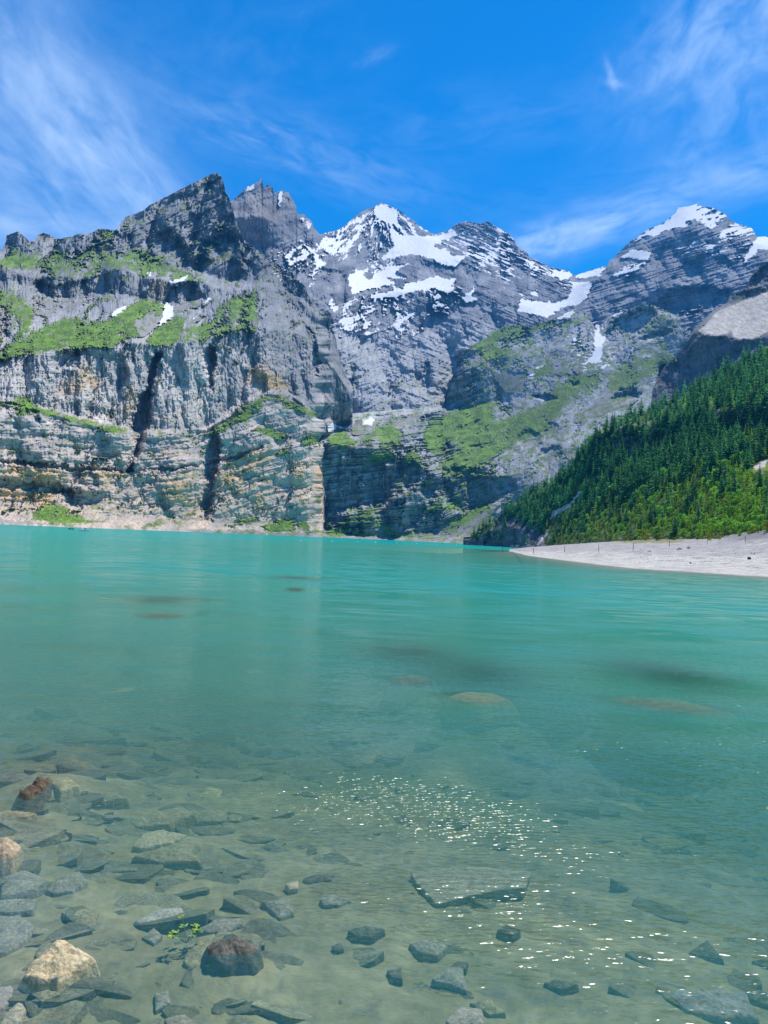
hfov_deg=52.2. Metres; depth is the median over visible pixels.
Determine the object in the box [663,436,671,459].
spruce tree
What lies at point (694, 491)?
spruce tree
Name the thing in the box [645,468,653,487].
spruce tree
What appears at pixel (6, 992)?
submerged rock
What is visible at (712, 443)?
spruce tree
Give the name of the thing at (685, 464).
spruce tree
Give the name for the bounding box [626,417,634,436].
spruce tree
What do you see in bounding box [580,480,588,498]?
spruce tree
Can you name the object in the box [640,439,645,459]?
spruce tree
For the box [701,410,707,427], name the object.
spruce tree
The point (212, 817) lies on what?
submerged rock
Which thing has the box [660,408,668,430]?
spruce tree
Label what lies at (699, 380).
spruce tree
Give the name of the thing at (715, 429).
spruce tree
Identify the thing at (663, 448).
spruce tree
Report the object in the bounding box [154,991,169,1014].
submerged rock
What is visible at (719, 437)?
spruce tree
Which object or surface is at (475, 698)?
submerged rock
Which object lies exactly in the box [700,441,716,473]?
spruce tree
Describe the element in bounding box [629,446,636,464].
spruce tree
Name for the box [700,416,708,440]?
spruce tree
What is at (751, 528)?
bush
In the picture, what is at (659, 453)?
spruce tree
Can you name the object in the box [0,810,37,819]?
submerged rock
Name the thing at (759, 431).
spruce tree
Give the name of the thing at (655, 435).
spruce tree
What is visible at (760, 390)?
spruce tree
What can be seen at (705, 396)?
spruce tree
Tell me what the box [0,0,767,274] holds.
sky
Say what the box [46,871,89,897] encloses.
submerged rock
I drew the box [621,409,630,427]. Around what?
spruce tree
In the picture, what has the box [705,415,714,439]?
spruce tree
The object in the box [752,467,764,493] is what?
spruce tree
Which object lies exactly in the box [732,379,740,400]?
spruce tree
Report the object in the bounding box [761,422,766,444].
spruce tree
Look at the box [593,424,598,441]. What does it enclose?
spruce tree
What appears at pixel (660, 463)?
spruce tree
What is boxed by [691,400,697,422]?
spruce tree
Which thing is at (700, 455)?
spruce tree
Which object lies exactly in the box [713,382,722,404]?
spruce tree
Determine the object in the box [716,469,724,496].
spruce tree
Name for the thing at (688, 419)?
spruce tree
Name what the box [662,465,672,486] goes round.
spruce tree
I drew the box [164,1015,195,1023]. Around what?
submerged rock
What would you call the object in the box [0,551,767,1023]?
lakebed
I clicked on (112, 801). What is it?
submerged rock
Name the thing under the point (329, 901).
submerged rock
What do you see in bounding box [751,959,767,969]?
submerged rock
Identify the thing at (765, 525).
bush
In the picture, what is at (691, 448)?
spruce tree
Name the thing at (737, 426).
spruce tree
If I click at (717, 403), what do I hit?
spruce tree
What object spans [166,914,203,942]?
plant sprig
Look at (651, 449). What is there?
spruce tree
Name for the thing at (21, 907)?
submerged rock
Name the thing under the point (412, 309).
mountain range
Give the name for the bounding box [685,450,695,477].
spruce tree
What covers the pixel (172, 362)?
cliff
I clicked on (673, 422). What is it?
spruce tree
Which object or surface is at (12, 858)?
boulder
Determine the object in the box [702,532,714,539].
bush
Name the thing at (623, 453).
spruce tree
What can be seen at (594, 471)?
spruce tree
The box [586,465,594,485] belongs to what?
spruce tree
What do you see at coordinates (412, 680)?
submerged rock
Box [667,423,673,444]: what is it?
spruce tree
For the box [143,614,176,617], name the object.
submerged rock
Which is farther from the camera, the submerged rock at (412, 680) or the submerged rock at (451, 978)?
the submerged rock at (412, 680)
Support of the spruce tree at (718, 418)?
on the wooded hill at (515, 537)
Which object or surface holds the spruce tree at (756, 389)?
on the wooded hill at (515, 537)
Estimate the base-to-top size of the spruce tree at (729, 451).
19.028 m
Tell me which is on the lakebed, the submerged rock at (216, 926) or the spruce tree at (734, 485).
the submerged rock at (216, 926)
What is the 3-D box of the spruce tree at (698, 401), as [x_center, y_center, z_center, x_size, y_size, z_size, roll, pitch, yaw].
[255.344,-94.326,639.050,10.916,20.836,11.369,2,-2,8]
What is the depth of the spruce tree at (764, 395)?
525.84 m
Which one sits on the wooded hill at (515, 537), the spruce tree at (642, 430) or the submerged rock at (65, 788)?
the spruce tree at (642, 430)
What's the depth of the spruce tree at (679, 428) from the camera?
580.26 m
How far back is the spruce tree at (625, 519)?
494.46 m
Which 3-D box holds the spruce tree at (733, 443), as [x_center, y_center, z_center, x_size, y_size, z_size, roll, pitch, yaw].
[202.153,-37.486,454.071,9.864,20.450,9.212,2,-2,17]
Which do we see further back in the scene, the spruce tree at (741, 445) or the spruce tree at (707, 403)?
the spruce tree at (707, 403)
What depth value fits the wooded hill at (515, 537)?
616.59 m
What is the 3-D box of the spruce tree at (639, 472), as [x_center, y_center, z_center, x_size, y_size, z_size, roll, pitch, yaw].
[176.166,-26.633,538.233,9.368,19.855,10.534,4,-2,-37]
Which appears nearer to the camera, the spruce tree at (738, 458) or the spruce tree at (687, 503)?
the spruce tree at (687, 503)
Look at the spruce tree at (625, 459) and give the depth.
610.28 m
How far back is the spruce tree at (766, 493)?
330.59 m
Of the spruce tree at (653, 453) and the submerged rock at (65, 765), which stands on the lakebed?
the submerged rock at (65, 765)
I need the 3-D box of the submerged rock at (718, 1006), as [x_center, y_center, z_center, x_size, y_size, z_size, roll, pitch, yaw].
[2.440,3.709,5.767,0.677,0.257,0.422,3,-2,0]
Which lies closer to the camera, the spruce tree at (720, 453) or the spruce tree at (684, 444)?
the spruce tree at (720, 453)
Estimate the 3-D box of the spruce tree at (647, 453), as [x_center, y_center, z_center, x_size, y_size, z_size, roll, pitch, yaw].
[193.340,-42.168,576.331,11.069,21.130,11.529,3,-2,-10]
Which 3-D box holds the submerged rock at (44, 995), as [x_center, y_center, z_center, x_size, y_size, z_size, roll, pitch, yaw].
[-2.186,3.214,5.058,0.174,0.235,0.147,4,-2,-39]
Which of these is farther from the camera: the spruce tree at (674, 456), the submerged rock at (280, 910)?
the spruce tree at (674, 456)
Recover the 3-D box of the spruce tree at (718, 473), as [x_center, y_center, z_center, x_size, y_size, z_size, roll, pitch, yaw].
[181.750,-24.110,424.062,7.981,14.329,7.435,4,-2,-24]
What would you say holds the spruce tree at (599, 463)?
on the wooded hill at (515, 537)
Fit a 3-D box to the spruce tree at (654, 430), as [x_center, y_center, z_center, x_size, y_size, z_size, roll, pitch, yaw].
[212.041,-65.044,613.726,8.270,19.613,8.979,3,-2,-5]
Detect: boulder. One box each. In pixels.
[0,837,25,876]
[11,776,51,815]
[18,940,99,992]
[202,934,263,976]
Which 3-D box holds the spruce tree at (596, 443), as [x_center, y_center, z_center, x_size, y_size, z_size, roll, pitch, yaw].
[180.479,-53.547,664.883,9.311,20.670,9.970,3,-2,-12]
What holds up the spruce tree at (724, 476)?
on the wooded hill at (515, 537)
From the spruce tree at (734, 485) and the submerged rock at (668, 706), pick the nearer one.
the submerged rock at (668, 706)
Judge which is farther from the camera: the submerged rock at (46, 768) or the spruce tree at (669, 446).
the spruce tree at (669, 446)
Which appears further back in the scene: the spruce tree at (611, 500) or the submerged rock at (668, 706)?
the spruce tree at (611, 500)
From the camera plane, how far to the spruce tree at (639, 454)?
591.84 m
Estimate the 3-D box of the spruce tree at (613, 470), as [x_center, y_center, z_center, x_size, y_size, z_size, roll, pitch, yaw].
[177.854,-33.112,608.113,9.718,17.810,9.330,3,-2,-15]
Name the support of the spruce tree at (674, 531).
on the wooded hill at (515, 537)
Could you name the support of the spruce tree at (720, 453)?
on the wooded hill at (515, 537)
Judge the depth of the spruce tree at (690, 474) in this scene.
469.55 m
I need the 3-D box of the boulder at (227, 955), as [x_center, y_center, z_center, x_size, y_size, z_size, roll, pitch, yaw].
[-1.079,3.243,5.678,0.486,0.307,0.505,2,-2,17]
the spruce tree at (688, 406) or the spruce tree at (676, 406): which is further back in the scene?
the spruce tree at (676, 406)
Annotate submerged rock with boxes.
[0,772,31,785]
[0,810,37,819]
[0,870,49,899]
[0,899,36,916]
[0,915,35,957]
[0,986,12,1013]
[1,1002,26,1023]
[24,763,56,774]
[32,989,60,1006]
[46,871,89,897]
[52,777,80,802]
[56,758,100,773]
[61,909,98,926]
[98,792,129,809]
[130,806,197,831]
[131,830,187,852]
[131,843,202,870]
[135,908,182,928]
[142,928,162,945]
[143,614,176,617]
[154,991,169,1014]
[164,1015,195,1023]
[182,934,214,968]
[194,810,226,826]
[196,918,242,936]
[199,787,222,797]
[228,814,241,822]
[260,899,293,920]
[285,881,298,894]
[303,874,334,884]
[319,894,351,908]
[331,943,343,954]
[347,926,385,944]
[387,968,402,985]
[393,677,430,684]
[408,938,447,962]
[410,867,530,907]
[430,967,466,994]
[446,1007,484,1023]
[449,692,503,703]
[450,961,468,974]
[469,998,505,1017]
[496,925,520,942]
[543,979,578,995]
[620,699,713,712]
[621,810,706,841]
[641,835,691,855]
[671,988,759,1023]
[689,940,723,964]
[746,990,767,1009]
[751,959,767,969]
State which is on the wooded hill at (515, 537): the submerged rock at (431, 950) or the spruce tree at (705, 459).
the spruce tree at (705, 459)
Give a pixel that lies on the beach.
(728, 555)
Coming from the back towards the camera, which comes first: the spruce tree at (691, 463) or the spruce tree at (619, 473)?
the spruce tree at (619, 473)
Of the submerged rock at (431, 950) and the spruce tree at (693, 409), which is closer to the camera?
the submerged rock at (431, 950)
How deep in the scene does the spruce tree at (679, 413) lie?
592.63 m
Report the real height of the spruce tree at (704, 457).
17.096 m
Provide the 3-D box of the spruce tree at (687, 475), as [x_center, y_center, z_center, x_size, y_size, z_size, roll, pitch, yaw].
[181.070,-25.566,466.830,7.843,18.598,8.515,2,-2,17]
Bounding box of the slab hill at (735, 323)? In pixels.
[652,264,767,406]
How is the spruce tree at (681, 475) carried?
on the wooded hill at (515, 537)
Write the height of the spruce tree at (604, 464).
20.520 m
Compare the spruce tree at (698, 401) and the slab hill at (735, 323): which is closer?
the spruce tree at (698, 401)
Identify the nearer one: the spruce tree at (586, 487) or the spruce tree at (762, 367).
the spruce tree at (762, 367)
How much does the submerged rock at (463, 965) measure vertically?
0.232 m
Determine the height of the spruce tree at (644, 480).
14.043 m
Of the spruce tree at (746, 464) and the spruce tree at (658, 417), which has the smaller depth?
the spruce tree at (746, 464)
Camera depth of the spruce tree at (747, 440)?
446.60 m
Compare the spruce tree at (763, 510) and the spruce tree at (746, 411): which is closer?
the spruce tree at (763, 510)
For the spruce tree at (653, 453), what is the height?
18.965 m
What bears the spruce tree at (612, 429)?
on the wooded hill at (515, 537)
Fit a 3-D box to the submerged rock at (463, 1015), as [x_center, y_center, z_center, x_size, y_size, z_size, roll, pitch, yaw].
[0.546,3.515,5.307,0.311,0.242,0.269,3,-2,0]
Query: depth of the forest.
569.44 m
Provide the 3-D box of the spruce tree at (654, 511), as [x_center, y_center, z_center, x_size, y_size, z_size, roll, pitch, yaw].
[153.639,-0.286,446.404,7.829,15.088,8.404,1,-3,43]
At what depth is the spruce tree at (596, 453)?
654.18 m
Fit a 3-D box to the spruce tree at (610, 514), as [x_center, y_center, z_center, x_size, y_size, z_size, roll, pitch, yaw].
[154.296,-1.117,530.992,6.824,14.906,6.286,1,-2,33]
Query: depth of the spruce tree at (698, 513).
384.29 m
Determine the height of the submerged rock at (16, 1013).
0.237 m
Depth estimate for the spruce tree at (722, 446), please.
453.45 m
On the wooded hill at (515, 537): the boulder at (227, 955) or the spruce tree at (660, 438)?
the spruce tree at (660, 438)
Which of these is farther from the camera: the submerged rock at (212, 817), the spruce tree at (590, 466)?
the spruce tree at (590, 466)
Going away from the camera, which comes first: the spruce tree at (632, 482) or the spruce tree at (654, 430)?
the spruce tree at (632, 482)
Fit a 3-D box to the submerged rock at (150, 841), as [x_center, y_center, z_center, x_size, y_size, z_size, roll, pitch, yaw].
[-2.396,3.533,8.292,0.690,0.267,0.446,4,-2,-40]
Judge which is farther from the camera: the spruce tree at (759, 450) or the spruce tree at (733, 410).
the spruce tree at (733, 410)
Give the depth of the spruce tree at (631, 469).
578.39 m
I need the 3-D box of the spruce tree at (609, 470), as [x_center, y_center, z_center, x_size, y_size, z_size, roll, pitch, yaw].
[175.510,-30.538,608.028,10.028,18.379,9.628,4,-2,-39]
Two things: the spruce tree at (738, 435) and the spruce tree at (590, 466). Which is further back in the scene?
the spruce tree at (590, 466)
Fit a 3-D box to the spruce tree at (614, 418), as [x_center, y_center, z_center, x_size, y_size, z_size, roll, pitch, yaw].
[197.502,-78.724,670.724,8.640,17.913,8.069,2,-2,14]
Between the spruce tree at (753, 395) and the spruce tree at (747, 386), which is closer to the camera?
the spruce tree at (753, 395)
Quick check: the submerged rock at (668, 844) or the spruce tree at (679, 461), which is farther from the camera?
the spruce tree at (679, 461)
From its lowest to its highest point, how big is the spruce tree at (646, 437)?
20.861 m
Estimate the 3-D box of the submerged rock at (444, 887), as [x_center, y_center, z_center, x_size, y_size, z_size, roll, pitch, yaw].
[0.874,3.671,7.629,1.255,0.266,0.689,4,-2,-26]
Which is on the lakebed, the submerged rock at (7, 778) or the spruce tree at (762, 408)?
the submerged rock at (7, 778)
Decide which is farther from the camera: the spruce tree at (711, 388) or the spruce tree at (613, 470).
the spruce tree at (711, 388)
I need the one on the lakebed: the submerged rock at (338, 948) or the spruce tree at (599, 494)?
the submerged rock at (338, 948)
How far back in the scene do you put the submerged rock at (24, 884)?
6.70 m
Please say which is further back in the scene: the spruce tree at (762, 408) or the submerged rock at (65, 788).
the spruce tree at (762, 408)
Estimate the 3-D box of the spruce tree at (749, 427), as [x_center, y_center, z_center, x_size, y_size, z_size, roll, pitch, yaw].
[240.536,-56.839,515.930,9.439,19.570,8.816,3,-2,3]
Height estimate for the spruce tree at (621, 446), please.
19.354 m
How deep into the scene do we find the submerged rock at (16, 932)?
5.91 m
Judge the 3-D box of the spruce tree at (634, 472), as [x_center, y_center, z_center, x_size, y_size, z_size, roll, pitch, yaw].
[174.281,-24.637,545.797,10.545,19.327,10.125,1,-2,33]
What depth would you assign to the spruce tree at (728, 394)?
573.32 m
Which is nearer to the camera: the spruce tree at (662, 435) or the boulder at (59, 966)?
the boulder at (59, 966)
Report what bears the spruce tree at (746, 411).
on the wooded hill at (515, 537)
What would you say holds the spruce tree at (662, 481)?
on the wooded hill at (515, 537)
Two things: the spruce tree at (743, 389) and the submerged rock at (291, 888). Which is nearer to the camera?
the submerged rock at (291, 888)
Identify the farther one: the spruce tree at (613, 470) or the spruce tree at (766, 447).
the spruce tree at (613, 470)
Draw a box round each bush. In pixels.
[635,529,650,540]
[655,534,661,539]
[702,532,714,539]
[747,526,760,533]
[761,520,767,531]
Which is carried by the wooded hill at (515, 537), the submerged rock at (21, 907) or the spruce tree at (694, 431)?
the spruce tree at (694, 431)
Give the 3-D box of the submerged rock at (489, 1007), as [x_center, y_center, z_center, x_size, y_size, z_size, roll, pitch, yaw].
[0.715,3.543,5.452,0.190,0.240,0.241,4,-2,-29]
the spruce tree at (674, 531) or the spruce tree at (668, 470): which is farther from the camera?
the spruce tree at (668, 470)
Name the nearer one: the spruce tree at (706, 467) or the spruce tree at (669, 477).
the spruce tree at (706, 467)
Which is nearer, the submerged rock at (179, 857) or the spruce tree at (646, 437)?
the submerged rock at (179, 857)
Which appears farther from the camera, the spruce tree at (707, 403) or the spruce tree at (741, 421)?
the spruce tree at (707, 403)
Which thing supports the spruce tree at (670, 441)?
on the wooded hill at (515, 537)
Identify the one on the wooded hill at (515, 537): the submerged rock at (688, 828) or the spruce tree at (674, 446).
the spruce tree at (674, 446)
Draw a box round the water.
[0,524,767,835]
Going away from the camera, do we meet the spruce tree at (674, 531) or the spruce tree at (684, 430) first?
the spruce tree at (674, 531)
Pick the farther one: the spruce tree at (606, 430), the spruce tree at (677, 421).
the spruce tree at (606, 430)
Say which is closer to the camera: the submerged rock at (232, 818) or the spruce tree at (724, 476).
the submerged rock at (232, 818)
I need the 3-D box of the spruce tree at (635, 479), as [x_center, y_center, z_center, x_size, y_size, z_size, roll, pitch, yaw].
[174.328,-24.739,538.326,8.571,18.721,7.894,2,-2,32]
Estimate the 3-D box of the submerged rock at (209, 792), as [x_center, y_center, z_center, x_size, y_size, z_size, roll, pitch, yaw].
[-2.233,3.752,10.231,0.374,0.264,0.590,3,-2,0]
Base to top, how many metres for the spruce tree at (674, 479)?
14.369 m
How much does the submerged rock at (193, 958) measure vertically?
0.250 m
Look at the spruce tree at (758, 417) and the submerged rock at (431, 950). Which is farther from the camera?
the spruce tree at (758, 417)
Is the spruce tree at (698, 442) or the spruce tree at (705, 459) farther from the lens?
the spruce tree at (698, 442)
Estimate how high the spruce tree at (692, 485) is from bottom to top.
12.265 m
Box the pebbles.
[0,695,767,1023]
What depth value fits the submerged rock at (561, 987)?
5.83 m
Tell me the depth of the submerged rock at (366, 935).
6.35 m
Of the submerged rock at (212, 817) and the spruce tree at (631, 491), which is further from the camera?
the spruce tree at (631, 491)
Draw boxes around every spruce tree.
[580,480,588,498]
[584,452,592,472]
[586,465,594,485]
[586,488,594,511]
[589,482,596,501]
[590,459,597,478]
[591,446,598,468]
[592,439,599,457]
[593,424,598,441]
[594,427,601,445]
[595,452,601,472]
[595,477,602,497]
[596,452,606,474]
[598,427,605,445]
[598,481,606,507]
[600,421,610,441]
[600,472,606,493]
[601,440,609,456]
[607,421,618,437]
[607,464,613,480]
[607,481,616,504]
[607,508,614,520]
[610,458,615,478]
[611,411,617,428]
[612,453,618,469]
[613,483,619,498]
[614,459,622,484]
[615,469,620,488]
[615,478,627,503]
[616,445,621,467]
[616,509,622,525]
[620,436,627,456]
[620,441,626,459]
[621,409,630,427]
[621,448,626,467]
[622,479,629,499]
[622,505,628,522]
[625,473,634,497]
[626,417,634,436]
[626,456,633,476]
[627,471,634,492]
[628,464,636,484]
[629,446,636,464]
[633,411,641,432]
[633,466,640,487]
[633,467,643,490]
[634,515,643,535]
[635,460,643,484]
[637,443,641,461]
[638,415,645,436]
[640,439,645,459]
[641,425,650,447]
[641,456,648,481]
[641,472,646,484]
[642,443,649,466]
[642,455,649,476]
[644,504,652,526]
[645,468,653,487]
[646,456,655,476]
[646,502,658,523]
[648,438,653,457]
[648,467,659,494]
[650,417,655,440]
[650,446,656,467]
[653,448,663,476]
[654,417,659,439]
[655,404,660,428]
[655,442,662,462]
[656,410,665,432]
[656,446,668,470]
[657,422,663,438]
[658,431,662,446]
[658,468,665,486]
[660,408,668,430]
[661,404,669,424]
[662,437,666,456]
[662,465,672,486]
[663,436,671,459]
[665,459,672,480]
[665,514,678,539]
[666,430,673,449]
[667,418,676,436]
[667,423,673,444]
[668,434,677,457]
[668,444,676,464]
[670,392,678,411]
[671,468,676,484]
[673,443,681,467]
[674,404,682,424]
[674,414,679,430]
[674,419,682,436]
[677,421,686,445]
[677,460,683,480]
[678,420,687,439]
[678,434,688,458]
[679,445,690,467]
[679,448,687,476]
[680,488,690,513]
[682,456,691,483]
[683,455,692,476]
[685,394,691,413]
[685,409,690,431]
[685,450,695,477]
[686,429,689,449]
[687,379,692,399]
[688,425,697,443]
[688,471,696,489]
[689,391,698,413]
[689,442,694,458]
[690,377,696,397]
[690,481,697,502]
[691,384,700,405]
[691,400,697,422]
[692,498,701,524]
[693,429,700,451]
[694,396,703,421]
[696,373,704,391]
[696,439,703,459]
[696,446,703,466]
[697,445,710,469]
[699,447,709,471]
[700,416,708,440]
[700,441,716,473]
[701,391,710,413]
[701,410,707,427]
[702,384,708,407]
[702,458,710,477]
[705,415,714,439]
[708,377,716,395]
[710,431,717,453]
[711,386,721,408]
[711,418,719,442]
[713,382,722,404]
[713,440,724,469]
[713,444,717,464]
[713,455,724,479]
[716,405,722,423]
[716,423,722,445]
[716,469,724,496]
[719,435,727,458]
[719,461,728,485]
[722,391,732,417]
[723,412,730,433]
[725,381,734,403]
[725,436,733,464]
[726,432,739,457]
[727,404,737,427]
[727,470,738,492]
[731,416,740,436]
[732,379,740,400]
[733,444,741,466]
[735,423,741,442]
[735,430,744,454]
[737,410,745,434]
[738,370,745,388]
[738,379,746,401]
[739,435,749,461]
[741,395,750,420]
[742,446,752,469]
[743,376,751,395]
[745,413,754,437]
[746,399,754,422]
[748,362,754,380]
[748,429,758,458]
[749,386,756,404]
[752,350,757,366]
[752,379,759,399]
[752,397,760,417]
[752,404,761,421]
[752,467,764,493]
[753,432,764,459]
[753,464,761,482]
[754,424,762,447]
[756,401,766,426]
[757,375,761,395]
[758,364,764,382]
[758,373,765,398]
[758,482,767,506]
[759,386,767,407]
[760,432,764,453]
[760,500,766,520]
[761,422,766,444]
[763,368,767,387]
[763,409,767,425]
[763,432,767,455]
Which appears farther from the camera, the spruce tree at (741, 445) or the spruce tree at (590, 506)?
the spruce tree at (590, 506)
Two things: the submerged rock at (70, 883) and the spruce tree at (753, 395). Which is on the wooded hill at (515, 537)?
the spruce tree at (753, 395)
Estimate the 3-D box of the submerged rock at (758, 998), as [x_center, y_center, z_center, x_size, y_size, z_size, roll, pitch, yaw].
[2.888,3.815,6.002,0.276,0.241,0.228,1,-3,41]
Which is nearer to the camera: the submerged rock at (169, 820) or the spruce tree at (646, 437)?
the submerged rock at (169, 820)
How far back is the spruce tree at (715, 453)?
454.04 m
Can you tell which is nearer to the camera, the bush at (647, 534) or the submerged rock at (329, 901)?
the submerged rock at (329, 901)
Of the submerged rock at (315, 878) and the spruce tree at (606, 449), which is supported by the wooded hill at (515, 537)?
the spruce tree at (606, 449)
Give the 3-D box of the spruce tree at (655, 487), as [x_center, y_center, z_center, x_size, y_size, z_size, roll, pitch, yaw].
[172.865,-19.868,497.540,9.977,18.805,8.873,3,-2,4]
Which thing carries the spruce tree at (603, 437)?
on the wooded hill at (515, 537)
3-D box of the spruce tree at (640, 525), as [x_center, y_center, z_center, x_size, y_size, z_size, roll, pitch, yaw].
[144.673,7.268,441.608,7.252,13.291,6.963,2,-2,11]
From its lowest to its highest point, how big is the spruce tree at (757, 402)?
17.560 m
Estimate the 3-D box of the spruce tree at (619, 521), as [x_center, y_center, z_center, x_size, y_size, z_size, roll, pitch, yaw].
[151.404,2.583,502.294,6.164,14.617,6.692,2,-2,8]
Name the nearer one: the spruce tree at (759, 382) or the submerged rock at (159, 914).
the submerged rock at (159, 914)
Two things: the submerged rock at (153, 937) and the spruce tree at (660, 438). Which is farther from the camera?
the spruce tree at (660, 438)
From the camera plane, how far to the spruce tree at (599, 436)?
673.59 m
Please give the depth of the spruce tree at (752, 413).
527.74 m
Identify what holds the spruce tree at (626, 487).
on the wooded hill at (515, 537)
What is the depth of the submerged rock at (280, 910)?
6.68 m
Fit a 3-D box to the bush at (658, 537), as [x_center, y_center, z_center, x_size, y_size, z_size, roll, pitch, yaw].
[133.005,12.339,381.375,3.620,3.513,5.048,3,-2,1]
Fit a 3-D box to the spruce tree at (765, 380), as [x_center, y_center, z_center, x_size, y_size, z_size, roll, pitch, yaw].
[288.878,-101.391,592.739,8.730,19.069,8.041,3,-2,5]
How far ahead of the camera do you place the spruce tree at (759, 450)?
432.22 m
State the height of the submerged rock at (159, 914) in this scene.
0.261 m
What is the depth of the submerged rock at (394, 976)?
5.76 m
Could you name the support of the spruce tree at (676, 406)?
on the wooded hill at (515, 537)
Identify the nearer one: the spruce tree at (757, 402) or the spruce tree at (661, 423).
the spruce tree at (757, 402)
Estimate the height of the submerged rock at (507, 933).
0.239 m
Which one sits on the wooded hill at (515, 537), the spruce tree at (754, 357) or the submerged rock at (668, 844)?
the spruce tree at (754, 357)
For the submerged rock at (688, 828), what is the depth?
12.31 m
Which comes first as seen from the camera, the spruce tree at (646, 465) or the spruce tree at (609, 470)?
the spruce tree at (646, 465)
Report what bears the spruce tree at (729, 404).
on the wooded hill at (515, 537)
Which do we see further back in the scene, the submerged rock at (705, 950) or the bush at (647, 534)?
the bush at (647, 534)
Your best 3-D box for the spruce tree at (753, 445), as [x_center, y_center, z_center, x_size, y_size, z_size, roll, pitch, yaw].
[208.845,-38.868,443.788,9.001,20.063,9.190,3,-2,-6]
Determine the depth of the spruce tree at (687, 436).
536.27 m
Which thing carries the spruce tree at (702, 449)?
on the wooded hill at (515, 537)
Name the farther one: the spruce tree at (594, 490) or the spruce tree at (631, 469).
the spruce tree at (594, 490)
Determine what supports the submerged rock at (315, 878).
on the lakebed
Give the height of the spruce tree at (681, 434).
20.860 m
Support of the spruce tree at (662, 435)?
on the wooded hill at (515, 537)
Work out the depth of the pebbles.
7.57 m
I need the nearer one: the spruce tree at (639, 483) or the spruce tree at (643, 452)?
the spruce tree at (639, 483)
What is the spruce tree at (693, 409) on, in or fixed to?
on the wooded hill at (515, 537)
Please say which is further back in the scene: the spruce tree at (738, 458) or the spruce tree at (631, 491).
the spruce tree at (631, 491)
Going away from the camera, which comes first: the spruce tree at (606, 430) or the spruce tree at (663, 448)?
the spruce tree at (663, 448)
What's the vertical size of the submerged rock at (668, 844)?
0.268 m
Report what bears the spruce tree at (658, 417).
on the wooded hill at (515, 537)
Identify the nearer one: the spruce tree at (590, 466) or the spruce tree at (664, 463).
the spruce tree at (664, 463)
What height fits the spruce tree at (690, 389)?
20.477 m
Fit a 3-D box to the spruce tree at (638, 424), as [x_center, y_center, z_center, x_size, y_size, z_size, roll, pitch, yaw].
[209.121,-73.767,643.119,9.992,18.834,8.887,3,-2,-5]
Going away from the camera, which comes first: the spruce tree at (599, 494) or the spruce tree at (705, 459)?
the spruce tree at (705, 459)
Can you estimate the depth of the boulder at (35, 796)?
8.60 m
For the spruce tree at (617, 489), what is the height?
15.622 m
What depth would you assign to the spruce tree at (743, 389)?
571.19 m
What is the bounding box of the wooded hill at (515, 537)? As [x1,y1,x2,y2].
[463,354,767,551]
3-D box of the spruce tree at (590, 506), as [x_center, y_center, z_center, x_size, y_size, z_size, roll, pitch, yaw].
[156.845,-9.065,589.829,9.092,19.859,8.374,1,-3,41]
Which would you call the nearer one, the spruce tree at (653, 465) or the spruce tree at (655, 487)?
the spruce tree at (655, 487)
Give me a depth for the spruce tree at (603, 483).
596.31 m
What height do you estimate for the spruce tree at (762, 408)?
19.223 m
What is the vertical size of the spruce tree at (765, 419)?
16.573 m
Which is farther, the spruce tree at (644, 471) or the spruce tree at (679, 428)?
the spruce tree at (679, 428)
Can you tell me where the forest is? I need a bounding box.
[470,340,767,543]
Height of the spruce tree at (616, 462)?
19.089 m
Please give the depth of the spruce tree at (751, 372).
649.94 m
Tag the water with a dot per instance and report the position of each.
(569, 658)
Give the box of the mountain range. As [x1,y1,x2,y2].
[230,179,767,412]
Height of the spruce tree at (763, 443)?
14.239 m
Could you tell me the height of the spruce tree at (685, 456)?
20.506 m
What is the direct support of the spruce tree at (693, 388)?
on the wooded hill at (515, 537)
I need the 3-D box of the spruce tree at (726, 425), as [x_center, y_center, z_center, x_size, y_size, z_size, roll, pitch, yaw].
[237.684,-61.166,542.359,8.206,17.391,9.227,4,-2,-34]
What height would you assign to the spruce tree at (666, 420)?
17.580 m
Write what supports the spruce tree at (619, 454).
on the wooded hill at (515, 537)
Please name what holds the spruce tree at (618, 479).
on the wooded hill at (515, 537)
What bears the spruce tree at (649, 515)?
on the wooded hill at (515, 537)
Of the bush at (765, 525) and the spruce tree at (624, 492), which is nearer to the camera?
the bush at (765, 525)
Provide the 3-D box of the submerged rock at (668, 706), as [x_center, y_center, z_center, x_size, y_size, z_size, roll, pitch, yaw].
[6.544,4.845,17.934,2.389,1.101,2.872,4,-2,-27]
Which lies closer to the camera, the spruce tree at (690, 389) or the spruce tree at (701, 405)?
the spruce tree at (701, 405)
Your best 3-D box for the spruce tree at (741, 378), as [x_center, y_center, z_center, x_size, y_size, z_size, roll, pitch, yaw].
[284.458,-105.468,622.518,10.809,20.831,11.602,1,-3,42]
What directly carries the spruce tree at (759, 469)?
on the wooded hill at (515, 537)
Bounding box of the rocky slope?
[320,304,688,542]
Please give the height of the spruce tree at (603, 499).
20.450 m

